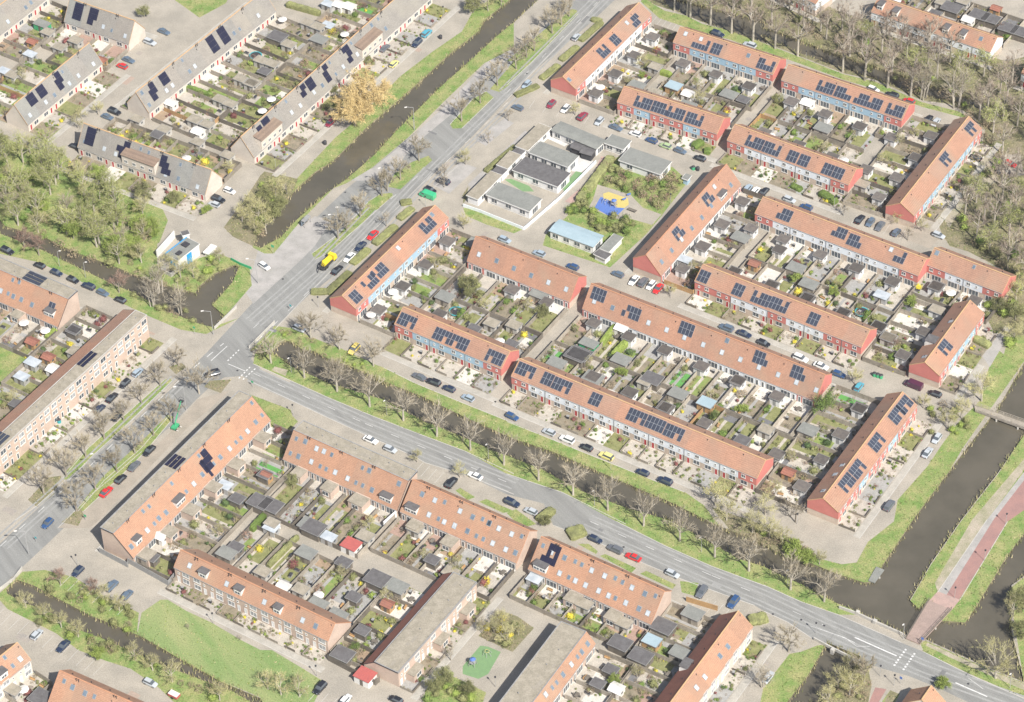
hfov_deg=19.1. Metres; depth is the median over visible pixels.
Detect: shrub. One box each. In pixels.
[0,400,7,406]
[2,335,11,342]
[23,388,30,395]
[23,686,32,696]
[89,309,97,317]
[98,314,106,322]
[167,568,174,574]
[177,538,187,546]
[189,519,199,528]
[200,157,209,164]
[220,498,229,506]
[225,512,232,519]
[230,112,236,118]
[239,529,252,540]
[246,91,253,98]
[250,459,257,466]
[254,544,263,551]
[272,426,281,433]
[285,72,293,80]
[286,559,298,569]
[305,488,316,496]
[312,583,324,591]
[318,497,326,504]
[329,569,337,576]
[343,516,351,523]
[347,606,355,614]
[348,572,356,580]
[351,11,358,17]
[352,524,360,530]
[362,586,369,594]
[367,591,375,599]
[375,631,383,638]
[386,617,396,624]
[402,557,413,566]
[420,289,429,298]
[429,267,436,274]
[440,255,450,263]
[451,301,458,306]
[455,313,463,319]
[457,307,466,312]
[463,312,471,320]
[478,577,488,585]
[503,298,509,304]
[509,307,518,313]
[520,331,527,337]
[529,584,537,591]
[530,598,538,604]
[564,612,574,619]
[571,323,578,332]
[594,328,603,338]
[602,360,608,368]
[625,347,633,355]
[632,696,641,701]
[633,358,641,366]
[648,678,659,689]
[662,647,670,655]
[681,364,689,371]
[702,69,710,77]
[716,429,729,436]
[731,84,739,90]
[761,406,771,412]
[764,118,772,126]
[790,128,797,135]
[794,287,802,295]
[804,441,810,449]
[806,109,815,115]
[808,464,821,475]
[820,425,828,432]
[823,438,831,445]
[844,131,852,137]
[855,302,862,308]
[860,312,871,321]
[870,312,878,320]
[876,280,884,286]
[888,189,895,195]
[888,352,894,361]
[984,311,990,317]
[1003,34,1011,39]
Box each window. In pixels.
[0,303,7,310]
[0,447,5,456]
[1,454,7,463]
[3,678,9,687]
[4,461,9,469]
[18,430,24,439]
[20,438,25,446]
[24,661,30,670]
[25,668,32,677]
[26,424,31,432]
[27,431,33,439]
[31,316,39,324]
[44,322,52,329]
[44,407,49,416]
[45,415,50,423]
[51,401,56,409]
[52,408,57,416]
[69,384,74,393]
[70,391,75,400]
[76,378,81,386]
[77,385,82,393]
[93,362,99,370]
[94,369,100,377]
[100,356,105,364]
[101,363,106,371]
[117,340,122,348]
[118,347,123,355]
[124,334,129,342]
[125,341,130,349]
[141,318,146,326]
[142,325,147,333]
[148,538,155,548]
[174,512,181,523]
[182,572,189,579]
[183,578,189,585]
[194,583,201,591]
[214,472,221,481]
[216,594,222,601]
[227,594,233,600]
[228,600,235,607]
[239,447,245,458]
[249,605,256,611]
[250,610,256,617]
[261,610,267,617]
[262,616,268,623]
[263,422,269,431]
[284,621,290,628]
[284,627,291,634]
[296,633,303,640]
[318,638,325,644]
[318,643,325,651]
[360,306,366,317]
[371,297,376,306]
[384,284,390,294]
[386,507,394,513]
[394,274,400,284]
[404,663,409,672]
[407,261,413,271]
[414,650,419,660]
[417,251,422,262]
[430,239,435,249]
[430,632,435,641]
[439,229,445,238]
[439,530,445,537]
[441,620,445,630]
[451,355,457,361]
[472,545,481,554]
[473,265,481,273]
[483,550,492,559]
[486,270,495,279]
[505,560,514,569]
[506,278,515,284]
[520,284,528,292]
[532,205,537,215]
[546,579,556,589]
[554,297,563,306]
[561,180,566,189]
[563,681,569,694]
[570,161,575,171]
[577,663,582,675]
[586,651,591,663]
[588,313,597,318]
[588,416,594,422]
[595,240,600,250]
[598,69,603,79]
[598,144,603,153]
[599,420,605,426]
[602,318,611,326]
[617,51,621,60]
[634,435,640,441]
[636,32,640,41]
[637,332,646,341]
[639,621,648,629]
[658,340,667,346]
[665,268,669,277]
[669,449,675,455]
[672,346,681,354]
[678,51,686,58]
[685,244,690,254]
[692,56,700,63]
[693,235,698,245]
[693,354,702,360]
[693,459,699,465]
[708,360,717,369]
[711,62,719,69]
[713,212,718,223]
[716,297,722,303]
[725,66,733,74]
[725,199,729,209]
[728,474,735,480]
[729,368,738,375]
[733,190,737,200]
[740,479,746,485]
[744,72,752,80]
[744,374,753,383]
[758,77,766,84]
[760,223,769,231]
[766,383,775,390]
[775,229,784,235]
[780,389,790,397]
[786,89,795,96]
[789,326,795,332]
[795,237,804,245]
[802,397,812,406]
[811,242,820,249]
[820,100,828,108]
[831,250,840,258]
[834,105,843,113]
[847,256,856,263]
[850,350,856,356]
[854,112,863,119]
[867,264,876,272]
[869,117,877,124]
[883,270,892,276]
[889,123,897,131]
[904,278,913,286]
[931,274,940,281]
[947,280,957,289]
[968,289,978,295]
[985,295,993,302]
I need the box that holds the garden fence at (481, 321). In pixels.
[477,312,489,325]
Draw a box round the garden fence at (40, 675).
[35,670,52,683]
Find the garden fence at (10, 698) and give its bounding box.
[6,694,17,701]
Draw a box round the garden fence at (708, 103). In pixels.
[703,95,713,108]
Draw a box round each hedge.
[44,328,57,338]
[186,85,212,96]
[249,512,266,531]
[266,534,298,567]
[286,1,320,15]
[310,288,327,295]
[326,269,352,295]
[349,246,370,265]
[371,224,398,245]
[396,206,414,220]
[400,198,411,205]
[483,144,515,172]
[513,83,539,97]
[535,506,556,523]
[539,63,560,80]
[558,45,579,61]
[565,524,587,540]
[576,155,614,200]
[578,20,603,41]
[590,17,602,22]
[599,324,614,346]
[611,339,627,354]
[660,69,672,77]
[691,138,704,149]
[704,146,710,154]
[747,611,768,625]
[790,183,802,191]
[818,189,838,204]
[972,334,992,348]
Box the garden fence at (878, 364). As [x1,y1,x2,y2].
[862,356,905,375]
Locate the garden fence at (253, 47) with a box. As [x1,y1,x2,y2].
[245,42,287,61]
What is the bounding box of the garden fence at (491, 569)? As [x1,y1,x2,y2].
[477,561,497,587]
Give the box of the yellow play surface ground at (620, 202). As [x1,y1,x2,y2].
[603,192,628,207]
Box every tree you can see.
[0,129,10,144]
[0,135,21,165]
[0,159,14,180]
[0,172,22,203]
[0,189,19,210]
[0,194,28,225]
[1,161,35,192]
[5,130,34,163]
[6,389,21,398]
[10,180,32,197]
[11,167,36,183]
[14,225,32,245]
[16,66,27,78]
[16,183,41,210]
[16,590,33,607]
[18,132,35,153]
[18,186,51,218]
[23,233,46,255]
[23,460,55,493]
[26,207,46,233]
[27,140,58,164]
[29,157,50,185]
[30,127,57,152]
[31,197,50,216]
[33,163,61,194]
[36,149,68,184]
[36,602,53,617]
[41,442,80,476]
[42,142,66,166]
[42,144,72,178]
[46,566,64,584]
[47,199,76,234]
[50,204,76,223]
[51,610,67,627]
[55,190,74,210]
[57,479,93,511]
[60,219,83,238]
[63,617,86,636]
[64,161,97,194]
[65,157,86,181]
[65,198,94,227]
[69,109,84,127]
[70,428,90,456]
[74,460,107,489]
[76,106,89,118]
[76,180,97,196]
[77,185,108,211]
[77,209,111,245]
[79,214,112,247]
[84,576,97,591]
[86,209,108,226]
[87,645,107,660]
[88,164,120,195]
[89,163,108,179]
[90,100,103,114]
[92,408,117,438]
[93,580,109,603]
[98,177,128,206]
[99,194,129,224]
[100,444,121,471]
[101,173,123,199]
[101,232,123,255]
[103,201,127,229]
[105,270,129,292]
[106,235,129,263]
[108,220,128,239]
[111,398,131,420]
[111,591,130,610]
[117,424,145,453]
[120,230,145,250]
[122,240,141,257]
[125,639,143,660]
[126,381,151,402]
[128,212,157,235]
[128,241,148,262]
[130,195,149,213]
[132,176,151,199]
[133,216,151,239]
[135,4,149,17]
[138,277,169,306]
[140,260,170,293]
[140,410,163,435]
[140,653,158,670]
[141,216,162,236]
[145,356,169,385]
[153,392,187,421]
[154,251,175,265]
[159,656,181,683]
[161,278,190,314]
[166,189,179,202]
[166,255,191,277]
[167,342,186,365]
[181,355,218,393]
[184,256,201,278]
[200,204,212,213]
[208,679,228,700]
[209,523,224,536]
[211,248,223,260]
[221,161,233,170]
[233,200,251,221]
[243,190,261,207]
[243,198,269,218]
[246,214,263,232]
[253,211,272,233]
[254,329,283,363]
[254,668,275,689]
[256,182,272,201]
[261,176,284,195]
[263,201,285,220]
[265,668,291,696]
[271,192,289,210]
[279,173,294,193]
[283,670,312,696]
[285,473,297,485]
[290,345,317,378]
[293,310,329,338]
[302,495,309,505]
[318,351,352,383]
[320,358,353,391]
[321,102,330,108]
[322,206,351,238]
[328,82,375,125]
[328,323,348,349]
[330,84,338,94]
[336,206,355,230]
[336,563,347,577]
[338,62,397,108]
[347,370,384,406]
[349,641,360,650]
[350,189,369,217]
[351,333,391,366]
[360,514,375,528]
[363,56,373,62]
[366,169,388,195]
[379,210,388,226]
[379,586,394,599]
[380,167,397,190]
[385,155,410,179]
[385,383,419,420]
[407,129,431,160]
[410,449,422,461]
[418,395,451,436]
[420,548,429,557]
[424,676,441,692]
[430,255,442,266]
[430,665,454,686]
[437,173,447,187]
[439,162,448,176]
[443,644,457,659]
[448,93,468,121]
[450,414,486,450]
[450,554,463,568]
[452,459,466,477]
[456,148,470,164]
[456,678,476,694]
[457,209,471,229]
[457,273,477,287]
[458,273,486,298]
[463,0,481,12]
[468,78,489,103]
[476,296,493,309]
[477,615,486,630]
[477,620,489,632]
[478,0,494,10]
[481,128,493,142]
[483,58,512,85]
[485,616,501,632]
[486,425,518,465]
[491,607,509,624]
[494,622,515,642]
[501,41,531,68]
[502,108,515,120]
[509,620,524,634]
[516,36,537,57]
[520,297,533,310]
[524,25,545,50]
[524,447,550,480]
[533,303,549,317]
[537,3,564,33]
[539,513,551,525]
[548,0,570,24]
[559,458,591,495]
[560,0,573,16]
[569,102,580,114]
[590,471,624,510]
[607,629,616,638]
[607,672,622,682]
[612,367,627,375]
[625,488,658,526]
[631,663,645,675]
[635,54,649,66]
[638,70,646,78]
[662,506,699,541]
[663,282,678,293]
[685,278,693,287]
[686,0,688,15]
[688,0,697,17]
[688,261,697,271]
[689,88,705,104]
[692,76,702,85]
[695,516,737,557]
[699,0,723,25]
[702,479,728,505]
[705,388,714,397]
[709,408,719,418]
[712,495,743,520]
[716,0,746,33]
[728,529,767,571]
[731,403,749,413]
[740,0,769,41]
[741,506,763,532]
[748,660,778,687]
[753,487,776,514]
[756,512,780,538]
[761,477,783,495]
[763,0,785,25]
[765,11,791,48]
[770,621,806,652]
[771,547,815,589]
[772,93,785,102]
[773,525,792,544]
[779,496,792,510]
[782,447,795,459]
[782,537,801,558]
[786,17,814,56]
[787,500,807,522]
[789,0,809,15]
[790,273,802,282]
[795,0,815,28]
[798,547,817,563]
[805,567,844,601]
[809,385,838,413]
[813,548,827,564]
[814,0,832,31]
[816,141,829,153]
[817,682,837,701]
[819,10,837,39]
[821,662,850,687]
[828,285,840,296]
[831,276,841,286]
[832,0,854,29]
[832,35,854,72]
[836,3,863,42]
[838,20,863,56]
[838,202,852,214]
[838,669,867,695]
[842,648,863,673]
[847,367,863,384]
[850,39,881,80]
[850,651,876,682]
[854,3,875,32]
[856,28,882,57]
[856,661,870,682]
[857,16,878,35]
[873,19,896,52]
[875,43,900,87]
[877,150,891,164]
[879,9,896,35]
[880,36,906,72]
[889,13,914,48]
[894,131,905,145]
[895,28,916,57]
[895,52,929,96]
[903,46,929,74]
[903,294,917,307]
[904,224,914,240]
[905,56,949,100]
[909,126,919,137]
[916,15,946,45]
[916,393,931,408]
[917,216,929,230]
[918,28,940,63]
[922,34,950,78]
[934,675,952,689]
[936,58,973,108]
[936,405,958,428]
[939,29,961,62]
[942,47,975,72]
[949,394,972,417]
[950,65,975,92]
[957,184,979,215]
[963,368,997,401]
[965,173,993,202]
[965,204,989,238]
[968,81,996,120]
[970,43,998,76]
[971,635,1019,678]
[975,221,1009,252]
[976,76,1001,114]
[978,190,993,219]
[981,96,1010,132]
[981,189,1009,230]
[989,146,1018,187]
[989,161,1018,203]
[989,245,1001,257]
[989,296,1006,311]
[992,61,1016,92]
[992,87,1018,118]
[992,119,1017,152]
[994,202,1023,234]
[997,69,1018,102]
[998,232,1023,269]
[998,321,1023,339]
[1001,191,1023,220]
[1003,49,1023,83]
[1003,591,1023,618]
[1005,180,1023,209]
[1006,92,1023,125]
[1006,252,1023,276]
[1006,298,1023,319]
[1007,146,1023,177]
[1007,277,1023,299]
[1008,225,1023,244]
[1008,583,1023,610]
[1010,618,1023,639]
[1012,91,1023,115]
[1012,176,1023,201]
[1012,245,1023,268]
[1015,269,1023,282]
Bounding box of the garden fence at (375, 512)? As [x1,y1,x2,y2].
[350,507,378,537]
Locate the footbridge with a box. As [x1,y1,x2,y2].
[974,402,1023,429]
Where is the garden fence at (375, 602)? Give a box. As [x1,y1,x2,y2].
[370,594,383,606]
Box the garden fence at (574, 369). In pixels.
[570,363,578,373]
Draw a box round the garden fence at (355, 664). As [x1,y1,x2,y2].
[330,650,360,667]
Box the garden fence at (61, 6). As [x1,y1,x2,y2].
[52,1,66,10]
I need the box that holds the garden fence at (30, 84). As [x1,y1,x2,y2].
[18,78,35,87]
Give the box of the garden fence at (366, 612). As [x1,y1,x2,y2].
[357,607,370,621]
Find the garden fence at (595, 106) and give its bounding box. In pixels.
[579,99,613,115]
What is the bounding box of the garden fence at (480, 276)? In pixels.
[458,273,482,299]
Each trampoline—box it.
[249,51,261,58]
[449,306,460,316]
[855,307,868,316]
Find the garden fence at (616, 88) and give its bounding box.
[598,80,622,91]
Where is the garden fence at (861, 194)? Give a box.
[852,189,888,204]
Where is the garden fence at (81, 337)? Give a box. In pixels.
[62,326,89,341]
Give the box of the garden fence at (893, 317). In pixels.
[877,312,896,336]
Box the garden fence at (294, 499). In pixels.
[275,478,313,517]
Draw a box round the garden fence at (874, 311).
[863,305,877,323]
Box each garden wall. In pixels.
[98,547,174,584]
[327,655,379,685]
[383,507,400,525]
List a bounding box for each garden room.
[0,66,10,76]
[12,370,30,386]
[22,49,37,62]
[23,356,41,372]
[218,478,233,495]
[320,0,332,11]
[323,20,335,32]
[525,572,543,588]
[677,254,692,265]
[872,289,890,304]
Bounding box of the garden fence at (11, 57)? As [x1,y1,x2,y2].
[0,51,18,61]
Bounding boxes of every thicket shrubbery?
[0,154,155,267]
[33,613,217,701]
[43,583,133,631]
[127,259,196,323]
[174,253,222,289]
[249,176,281,235]
[251,344,266,359]
[279,328,377,376]
[422,672,477,701]
[483,614,524,647]
[565,187,636,235]
[601,158,683,209]
[749,527,813,556]
[793,15,1013,230]
[833,662,871,699]
[926,400,971,434]
[970,235,1023,348]
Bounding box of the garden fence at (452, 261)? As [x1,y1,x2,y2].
[429,250,462,266]
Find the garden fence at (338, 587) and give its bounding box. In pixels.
[325,570,352,600]
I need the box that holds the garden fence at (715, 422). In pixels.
[708,410,724,430]
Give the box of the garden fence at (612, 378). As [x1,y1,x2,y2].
[604,367,621,387]
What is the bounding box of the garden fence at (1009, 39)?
[1003,21,1023,47]
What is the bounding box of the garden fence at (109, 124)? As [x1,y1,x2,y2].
[102,117,115,129]
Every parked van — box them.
[419,189,436,199]
[904,378,923,390]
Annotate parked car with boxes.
[0,245,14,255]
[30,628,43,640]
[33,262,45,269]
[41,517,53,528]
[50,268,62,276]
[55,639,70,652]
[66,275,79,283]
[68,142,77,149]
[71,565,84,576]
[81,282,95,290]
[93,404,105,413]
[96,288,108,296]
[99,486,112,497]
[101,113,113,120]
[104,579,118,592]
[105,392,118,403]
[107,106,121,115]
[111,410,123,421]
[114,296,126,303]
[114,474,126,484]
[116,63,127,69]
[119,377,130,388]
[120,589,133,600]
[122,56,134,63]
[127,460,140,471]
[131,368,143,377]
[142,444,155,456]
[142,677,157,687]
[143,37,156,45]
[157,27,170,35]
[204,368,220,377]
[208,201,220,208]
[211,193,225,203]
[223,186,235,194]
[258,261,270,270]
[292,323,305,332]
[313,680,327,694]
[325,117,335,126]
[331,265,342,275]
[339,694,351,701]
[343,252,355,262]
[348,342,360,354]
[354,241,366,251]
[362,435,378,444]
[366,230,378,239]
[379,44,389,52]
[383,444,397,453]
[388,695,403,701]
[389,60,398,67]
[411,37,422,47]
[411,372,426,381]
[421,29,431,37]
[424,185,436,192]
[426,378,441,386]
[436,177,450,185]
[442,385,455,392]
[444,476,457,488]
[461,394,474,402]
[467,471,483,480]
[498,235,511,243]
[504,496,520,507]
[505,411,518,420]
[511,104,523,111]
[521,79,531,87]
[523,507,537,515]
[532,250,545,257]
[542,428,555,436]
[546,99,556,108]
[559,435,574,444]
[560,103,570,112]
[566,263,579,270]
[571,33,581,40]
[577,111,587,120]
[579,443,593,451]
[588,534,602,544]
[594,116,604,125]
[598,451,614,461]
[607,544,623,554]
[609,123,622,131]
[611,270,624,278]
[625,552,641,562]
[628,275,639,285]
[629,130,641,137]
[635,468,649,476]
[637,277,648,287]
[645,137,657,144]
[645,280,656,289]
[652,283,663,293]
[657,476,673,485]
[659,142,671,149]
[665,568,679,578]
[674,146,686,154]
[693,155,706,161]
[695,584,707,598]
[711,29,724,37]
[718,323,734,332]
[727,594,739,608]
[736,329,751,338]
[743,41,756,47]
[743,184,752,190]
[751,186,760,192]
[756,338,770,347]
[759,187,769,195]
[762,671,774,683]
[783,195,795,203]
[793,352,808,362]
[800,203,812,210]
[813,361,828,370]
[832,369,845,378]
[853,382,863,391]
[854,214,865,223]
[865,217,875,226]
[867,85,879,91]
[874,221,885,230]
[883,499,895,511]
[885,91,899,97]
[891,228,900,236]
[903,98,915,102]
[921,447,932,458]
[924,114,933,123]
[928,390,942,398]
[930,117,940,126]
[931,432,941,443]
[932,230,945,239]
[968,154,982,161]
[1005,159,1016,167]
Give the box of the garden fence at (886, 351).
[872,344,911,361]
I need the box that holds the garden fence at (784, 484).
[768,476,811,495]
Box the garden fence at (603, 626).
[596,621,606,633]
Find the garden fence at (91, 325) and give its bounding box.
[74,316,101,330]
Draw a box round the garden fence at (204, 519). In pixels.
[198,514,230,531]
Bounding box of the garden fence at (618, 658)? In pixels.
[598,648,633,665]
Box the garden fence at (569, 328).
[557,314,580,340]
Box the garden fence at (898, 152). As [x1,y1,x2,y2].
[885,146,909,157]
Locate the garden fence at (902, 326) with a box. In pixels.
[890,320,916,332]
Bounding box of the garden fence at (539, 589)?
[527,582,543,602]
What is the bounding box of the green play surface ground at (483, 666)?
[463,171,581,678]
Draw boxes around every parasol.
[19,319,28,325]
[20,685,28,693]
[40,327,49,333]
[182,155,190,160]
[258,108,266,113]
[267,96,275,101]
[278,16,286,21]
[313,591,323,597]
[340,31,348,36]
[366,311,375,319]
[388,288,397,294]
[596,84,604,89]
[840,157,848,161]
[946,289,955,297]
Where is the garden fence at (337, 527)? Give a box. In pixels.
[331,507,355,532]
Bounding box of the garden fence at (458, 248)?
[453,244,469,254]
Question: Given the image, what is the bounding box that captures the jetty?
[868,567,883,582]
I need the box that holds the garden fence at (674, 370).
[662,356,685,383]
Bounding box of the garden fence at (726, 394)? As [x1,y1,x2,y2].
[716,386,732,404]
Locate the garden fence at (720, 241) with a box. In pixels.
[704,234,740,249]
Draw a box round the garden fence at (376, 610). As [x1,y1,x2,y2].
[370,606,400,622]
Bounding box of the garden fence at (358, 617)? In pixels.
[353,592,380,623]
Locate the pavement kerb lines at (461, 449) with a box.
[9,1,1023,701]
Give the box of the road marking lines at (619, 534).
[3,102,986,696]
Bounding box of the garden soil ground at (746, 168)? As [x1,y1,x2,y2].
[0,0,1007,701]
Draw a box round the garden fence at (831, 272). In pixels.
[821,258,842,283]
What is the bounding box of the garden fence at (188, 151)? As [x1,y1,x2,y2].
[180,146,193,157]
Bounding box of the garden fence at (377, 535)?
[357,514,394,557]
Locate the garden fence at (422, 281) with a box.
[406,272,439,289]
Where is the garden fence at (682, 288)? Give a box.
[664,279,692,294]
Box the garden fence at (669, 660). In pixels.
[639,645,679,666]
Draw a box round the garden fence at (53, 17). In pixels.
[40,10,63,22]
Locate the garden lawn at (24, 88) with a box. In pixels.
[0,0,907,657]
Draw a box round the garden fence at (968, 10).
[957,3,973,21]
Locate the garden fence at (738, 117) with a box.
[731,105,746,128]
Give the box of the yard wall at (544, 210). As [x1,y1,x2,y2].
[463,160,595,229]
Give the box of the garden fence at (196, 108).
[176,98,217,118]
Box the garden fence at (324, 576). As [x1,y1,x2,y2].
[302,564,334,598]
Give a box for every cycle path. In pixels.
[246,49,1023,594]
[869,481,1023,701]
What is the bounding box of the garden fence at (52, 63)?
[46,59,60,66]
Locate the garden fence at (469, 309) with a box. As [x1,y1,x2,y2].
[455,305,471,323]
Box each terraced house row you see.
[0,0,49,42]
[0,257,79,329]
[0,309,149,475]
[0,642,32,698]
[5,43,102,131]
[48,669,143,701]
[64,0,145,50]
[77,123,222,200]
[100,390,271,566]
[127,0,276,119]
[174,549,350,653]
[230,0,432,164]
[282,420,417,516]
[330,205,448,321]
[364,572,476,686]
[394,305,518,381]
[400,479,537,569]
[467,236,586,308]
[499,621,595,701]
[511,357,773,490]
[528,536,671,630]
[550,2,651,100]
[582,283,831,407]
[617,86,730,146]
[633,164,740,282]
[655,610,753,701]
[673,26,785,86]
[694,263,876,359]
[727,124,862,196]
[755,196,930,286]
[781,0,831,15]
[781,64,914,131]
[807,391,917,524]
[871,0,1002,64]
[885,116,982,227]
[902,685,945,701]
[908,300,984,387]
[926,247,1016,303]
[1020,68,1023,87]
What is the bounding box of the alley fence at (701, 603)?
[686,596,717,610]
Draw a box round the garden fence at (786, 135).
[782,125,794,138]
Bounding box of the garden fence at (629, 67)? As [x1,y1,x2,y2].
[617,61,655,77]
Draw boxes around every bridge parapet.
[0,566,22,589]
[214,305,236,329]
[231,258,251,268]
[249,320,274,348]
[813,637,859,663]
[839,606,902,635]
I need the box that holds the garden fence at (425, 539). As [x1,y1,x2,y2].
[403,532,431,562]
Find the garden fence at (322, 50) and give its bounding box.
[310,44,332,55]
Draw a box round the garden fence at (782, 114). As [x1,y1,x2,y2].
[777,96,796,119]
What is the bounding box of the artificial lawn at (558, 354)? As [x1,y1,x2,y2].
[256,6,862,476]
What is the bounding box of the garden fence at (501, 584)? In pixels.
[489,568,513,600]
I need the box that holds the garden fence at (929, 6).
[924,0,934,10]
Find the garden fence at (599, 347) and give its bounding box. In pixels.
[592,330,613,354]
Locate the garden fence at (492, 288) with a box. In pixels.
[475,280,499,305]
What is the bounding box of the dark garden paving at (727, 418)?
[1,0,1020,690]
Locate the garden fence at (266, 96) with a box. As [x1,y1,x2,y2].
[254,90,279,101]
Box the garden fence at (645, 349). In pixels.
[627,341,650,368]
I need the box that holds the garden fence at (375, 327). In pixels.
[360,319,393,336]
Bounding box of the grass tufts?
[0,0,1023,701]
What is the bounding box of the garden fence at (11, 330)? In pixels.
[0,322,19,342]
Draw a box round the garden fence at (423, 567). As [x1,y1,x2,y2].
[419,546,440,570]
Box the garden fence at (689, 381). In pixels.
[682,371,696,389]
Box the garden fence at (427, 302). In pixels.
[420,291,437,308]
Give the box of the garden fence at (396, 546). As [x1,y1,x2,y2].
[386,531,408,555]
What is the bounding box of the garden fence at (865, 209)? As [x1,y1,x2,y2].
[843,200,881,217]
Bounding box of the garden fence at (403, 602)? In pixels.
[383,591,413,608]
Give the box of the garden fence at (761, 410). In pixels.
[754,400,769,419]
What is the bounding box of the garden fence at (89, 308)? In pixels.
[86,305,113,319]
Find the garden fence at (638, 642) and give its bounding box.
[632,629,648,648]
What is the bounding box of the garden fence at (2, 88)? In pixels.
[0,86,23,97]
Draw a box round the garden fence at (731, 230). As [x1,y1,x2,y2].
[714,222,743,232]
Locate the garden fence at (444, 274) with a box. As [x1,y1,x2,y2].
[418,262,452,277]
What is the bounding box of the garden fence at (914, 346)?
[897,338,921,349]
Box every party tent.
[45,363,59,376]
[155,531,165,546]
[163,98,178,110]
[190,126,205,138]
[275,580,291,592]
[332,0,343,12]
[342,1,356,15]
[607,681,625,699]
[613,323,628,336]
[680,88,695,101]
[799,97,815,109]
[961,14,975,26]
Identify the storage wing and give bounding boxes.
[466,170,501,205]
[496,151,520,175]
[515,123,551,156]
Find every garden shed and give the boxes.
[3,683,22,700]
[4,70,19,84]
[8,398,21,410]
[24,336,35,350]
[26,37,38,47]
[26,686,50,701]
[28,336,39,349]
[32,18,51,30]
[39,27,55,38]
[40,351,56,364]
[51,42,67,54]
[65,324,81,339]
[65,345,79,358]
[66,323,82,334]
[67,35,83,49]
[99,56,107,65]
[129,113,144,125]
[135,556,146,565]
[148,129,164,142]
[149,553,160,567]
[156,123,172,135]
[186,114,203,127]
[189,136,205,151]
[198,119,215,133]
[211,94,227,108]
[215,544,237,564]
[219,149,235,163]
[222,98,238,112]
[228,492,246,509]
[228,540,244,557]
[232,73,248,87]
[242,78,257,92]
[244,77,262,89]
[245,492,273,514]
[252,55,268,67]
[252,564,272,581]
[256,66,272,77]
[256,468,273,484]
[257,495,284,515]
[260,470,273,484]
[262,525,280,537]
[263,58,280,69]
[263,516,280,528]
[266,29,288,47]
[280,38,297,52]
[290,582,310,599]
[294,544,318,564]
[296,515,308,531]
[299,18,313,31]
[299,517,327,541]
[308,595,329,610]
[309,21,325,33]
[309,33,329,47]
[319,530,337,546]
[329,606,349,620]
[329,644,356,665]
[334,555,353,573]
[340,536,362,557]
[344,590,363,607]
[352,665,376,688]
[353,623,371,641]
[354,528,375,547]
[362,568,391,592]
[370,303,387,319]
[379,598,395,613]
[383,577,409,598]
[394,280,411,296]
[405,525,425,538]
[417,259,433,275]
[423,553,441,570]
[432,308,447,318]
[434,289,455,307]
[438,235,456,252]
[440,564,460,573]
[464,236,474,249]
[467,323,482,333]
[482,317,500,332]
[503,283,520,300]
[505,318,522,334]
[505,338,519,348]
[528,289,547,303]
[538,296,554,312]
[545,355,567,370]
[563,345,589,368]
[566,345,593,367]
[576,597,594,614]
[578,336,599,351]
[581,369,605,385]
[584,370,601,382]
[585,317,602,332]
[588,88,603,103]
[589,676,606,693]
[593,249,611,263]
[599,233,623,253]
[601,662,620,678]
[606,633,633,657]
[607,68,623,83]
[610,352,632,367]
[613,616,634,634]
[620,330,636,346]
[620,385,638,399]
[626,79,646,89]
[626,645,654,667]
[627,50,641,64]
[636,375,650,391]
[640,370,664,391]
[641,632,662,651]
[645,32,660,46]
[647,61,663,73]
[647,86,662,94]
[649,616,677,638]
[656,344,673,360]
[657,401,675,414]
[664,79,683,96]
[667,386,689,404]
[668,643,691,662]
[674,262,690,278]
[675,58,691,73]
[680,604,705,626]
[681,99,696,105]
[692,360,710,377]
[694,240,711,256]
[696,395,716,413]
[696,417,712,429]
[708,69,723,83]
[713,218,730,233]
[716,110,728,115]
[718,88,738,100]
[727,265,740,273]
[728,266,742,274]
[729,374,746,391]
[730,230,751,248]
[731,374,746,384]
[733,433,751,446]
[734,196,750,211]
[736,94,751,105]
[741,81,756,95]
[743,222,758,238]
[747,259,761,272]
[757,422,775,440]
[758,126,772,133]
[764,278,780,289]
[767,447,785,463]
[768,389,785,407]
[771,244,787,259]
[775,233,791,247]
[781,466,796,481]
[783,96,799,111]
[785,260,806,274]
[792,479,811,497]
[793,139,806,146]
[796,421,819,440]
[798,276,819,293]
[799,291,815,301]
[802,292,816,303]
[812,249,828,263]
[812,453,829,470]
[813,121,833,135]
[817,109,833,123]
[826,151,839,158]
[831,427,850,445]
[835,306,850,315]
[838,307,851,317]
[848,262,865,278]
[850,401,868,416]
[851,121,867,135]
[851,402,867,419]
[854,178,870,192]
[860,163,874,179]
[870,320,885,336]
[871,191,887,206]
[871,320,887,333]
[879,331,896,342]
[879,331,898,348]
[883,132,899,147]
[883,275,901,291]
[888,171,905,187]
[894,348,911,365]
[907,152,923,167]
[915,325,931,342]
[923,130,938,144]
[927,280,944,297]
[928,303,945,319]
[929,9,942,15]
[929,280,945,296]
[934,0,949,9]
[940,0,963,18]
[955,0,971,10]
[966,294,982,307]
[968,8,991,26]
[980,12,1001,29]
[990,4,1002,15]
[997,21,1018,39]
[1009,25,1023,42]
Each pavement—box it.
[0,0,1023,701]
[2,0,1023,701]
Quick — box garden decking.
[0,0,885,701]
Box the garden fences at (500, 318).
[0,0,1023,701]
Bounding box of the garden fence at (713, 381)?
[699,370,721,397]
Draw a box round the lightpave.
[547,136,593,171]
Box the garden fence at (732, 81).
[718,74,737,96]
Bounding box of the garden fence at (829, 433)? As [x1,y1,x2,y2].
[807,422,850,442]
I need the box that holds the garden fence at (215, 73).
[211,70,233,82]
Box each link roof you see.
[492,166,508,180]
[513,147,525,160]
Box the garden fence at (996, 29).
[991,14,1007,33]
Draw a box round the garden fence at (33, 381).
[13,370,41,385]
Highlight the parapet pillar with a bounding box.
[830,647,834,654]
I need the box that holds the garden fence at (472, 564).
[462,553,480,575]
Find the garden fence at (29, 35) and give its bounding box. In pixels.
[16,29,42,41]
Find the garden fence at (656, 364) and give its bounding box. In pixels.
[650,356,661,370]

